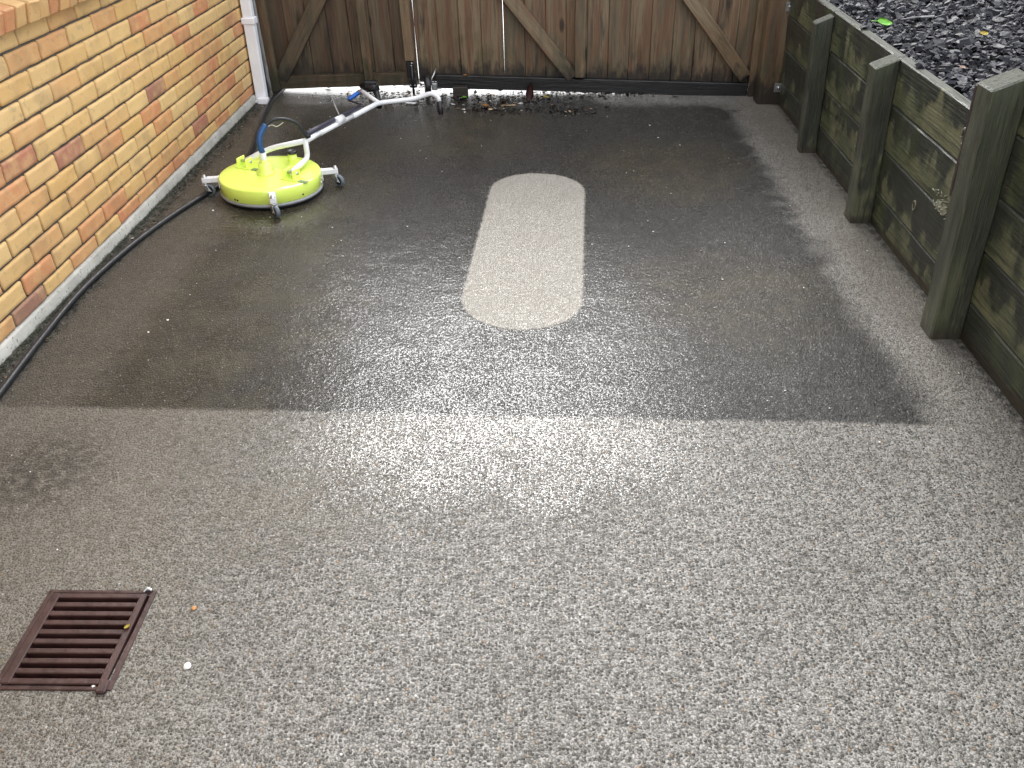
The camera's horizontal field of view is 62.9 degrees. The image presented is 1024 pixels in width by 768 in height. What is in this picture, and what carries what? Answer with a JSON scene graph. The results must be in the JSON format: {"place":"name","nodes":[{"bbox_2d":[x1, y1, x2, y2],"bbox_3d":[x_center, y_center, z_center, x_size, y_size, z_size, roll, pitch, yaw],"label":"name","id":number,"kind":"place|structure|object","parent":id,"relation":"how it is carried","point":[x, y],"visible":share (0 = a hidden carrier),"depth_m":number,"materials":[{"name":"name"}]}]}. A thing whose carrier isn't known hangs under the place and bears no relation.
{"place":"outdoors","nodes":[
{"label":"outdoors","id":0,"kind":"place"},
{"bbox_2d":[331,0,504,89],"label":"street","id":1,"kind":"structure","parent":0,"point":[397,87],"depth_m":5.81,"materials":[{"name":"white concrete"}]},
{"bbox_2d":[327,81,501,93],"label":"outside litter","id":2,"kind":"object","parent":1,"relation":"on","point":[421,84],"visible":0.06,"depth_m":5.79,"materials":[{"name":"brown plant"}]},
{"bbox_2d":[0,88,1023,767],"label":"driveway","id":3,"kind":"structure","parent":0,"point":[354,472],"depth_m":2.45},
{"bbox_2d":[0,587,156,694],"bbox_3d":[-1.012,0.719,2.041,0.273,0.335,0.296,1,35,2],"label":"drain grate","id":4,"kind":"object","parent":3,"relation":"in","point":[74,640],"visible":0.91,"depth_m":1.94,"materials":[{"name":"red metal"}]},
{"bbox_2d":[0,104,256,371],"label":"moss","id":5,"kind":"object","parent":3,"relation":"on","point":[97,267],"visible":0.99,"depth_m":3.80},
{"bbox_2d":[1,104,265,377],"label":"wall foot grit","id":6,"kind":"structure","parent":3,"relation":"on","point":[149,227],"depth_m":4.04,"materials":[{"name":"grey gravel"}]},
{"bbox_2d":[0,89,283,398],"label":"pressure hose","id":7,"kind":"object","parent":3,"relation":"on","point":[45,333],"visible":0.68,"depth_m":3.43,"materials":[{"name":"black rubber"}]},
{"bbox_2d":[183,662,190,669],"bbox_3d":[-0.732,0.635,1.888,0.017,0.009,0.018,-2,35,-3],"label":"pebble","id":8,"kind":"object","parent":3,"relation":"on","point":[187,665],"visible":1,"depth_m":1.88,"materials":[{"name":"white stone"}]},
{"bbox_2d":[252,0,271,92],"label":"gate post","id":9,"kind":"object","parent":3,"relation":"on","point":[267,79],"visible":0.14,"depth_m":5.54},
{"bbox_2d":[255,0,418,94],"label":"timber gate","id":10,"kind":"structure","parent":9,"relation":"attached to","point":[327,43],"depth_m":5.52,"materials":[{"name":"brown wood"}]},
{"bbox_2d":[201,80,442,217],"bbox_3d":[-1.002,-1.427,4.565,0.634,0.352,1.751,12,37,17],"label":"surface cleaner","id":11,"kind":"object","parent":3,"relation":"on","point":[274,184],"visible":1,"depth_m":4.12,"materials":[{"name":"paint"}]},
{"bbox_2d":[453,85,467,96],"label":"timber block","id":12,"kind":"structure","parent":3,"relation":"on","point":[460,90],"depth_m":5.56,"materials":[{"name":"wood"}]},
{"bbox_2d":[11,97,958,755],"bbox_3d":[-0.017,-0.566,3.621,3.154,0.005,4.796,1,35,2],"label":"pale grit","id":13,"kind":"object","parent":3,"relation":"on","point":[661,373],"visible":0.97,"depth_m":3.11,"materials":[{"name":"white stone"}]},
{"bbox_2d":[312,88,689,115],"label":"leaf litter","id":14,"kind":"object","parent":3,"relation":"on","point":[496,110],"visible":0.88,"depth_m":5.50,"materials":[{"name":"brown plant"}]},
{"bbox_2d":[526,83,533,100],"bbox_3d":[0.116,-1.912,5.478,0.050,0.120,0.009,3,34,-7],"label":"leaf","id":15,"kind":"object","parent":3,"relation":"on","point":[529,93],"visible":1,"depth_m":5.48,"materials":[{"name":"brown plant"}]},
{"bbox_2d":[753,0,789,104],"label":"gate post","id":16,"kind":"object","parent":3,"relation":"on","point":[768,80],"visible":0.81,"depth_m":5.27,"materials":[{"name":"wood"}]},
{"bbox_2d":[412,0,765,96],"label":"timber gate","id":17,"kind":"structure","parent":16,"relation":"attached to","point":[691,47],"depth_m":5.49,"materials":[{"name":"brown wood"}]},
{"bbox_2d":[778,0,1023,419],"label":"retaining wall","id":18,"kind":"structure","parent":3,"relation":"on","point":[925,167],"depth_m":3.24,"materials":[{"name":"wood"}]},
{"bbox_2d":[860,25,870,27],"bbox_3d":[1.674,-1.686,3.949,0.093,0.025,0.040,-23,41,-30],"label":"slate chip","id":19,"kind":"object","parent":18,"relation":"on","point":[864,26],"visible":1,"depth_m":3.93,"materials":[{"name":"grey stone"}]},
{"bbox_2d":[915,60,924,68],"bbox_3d":[1.642,-1.282,3.364,0.040,0.037,0.075,17,38,23],"label":"slate chip","id":20,"kind":"object","parent":18,"relation":"on","point":[919,64],"visible":0.91,"depth_m":3.34,"materials":[{"name":"grey stone"}]},
{"bbox_2d":[843,0,1023,87],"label":"garden bed","id":21,"kind":"object","parent":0,"point":[960,49],"visible":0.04,"depth_m":3.96,"materials":[{"name":"soil"}]},
{"bbox_2d":[827,0,1023,100],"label":"slate chips","id":22,"kind":"object","parent":21,"relation":"on","point":[994,17],"visible":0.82,"depth_m":3.94,"materials":[{"name":"grey gravel"}]},
{"bbox_2d":[871,17,892,24],"bbox_3d":[1.836,-1.797,4.151,0.115,0.008,0.058,2,60,-8],"label":"leaf","id":23,"kind":"object","parent":22,"relation":"on","point":[883,21],"visible":1,"depth_m":4.16,"materials":[{"name":"green plant"}]},
{"bbox_2d":[900,15,934,19],"bbox_3d":[2.018,-1.819,4.157,0.186,0.017,0.020,-8,35,-11],"label":"broken stick","id":24,"kind":"object","parent":22,"relation":"on","point":[931,16],"visible":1,"depth_m":4.15,"materials":[{"name":"grey wood"}]},
{"label":"ground","id":25,"kind":"structure","parent":0,"visible":0},
{"bbox_2d":[0,0,255,364],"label":"brick house","id":26,"kind":"structure","parent":25,"relation":"on","point":[119,119],"depth_m":3.50,"materials":[{"name":"brick"}]},
{"bbox_2d":[240,0,269,103],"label":"downpipe","id":27,"kind":"object","parent":26,"relation":"attached to","point":[249,21],"visible":0.94,"depth_m":5.29,"materials":[{"name":"white plastic"}]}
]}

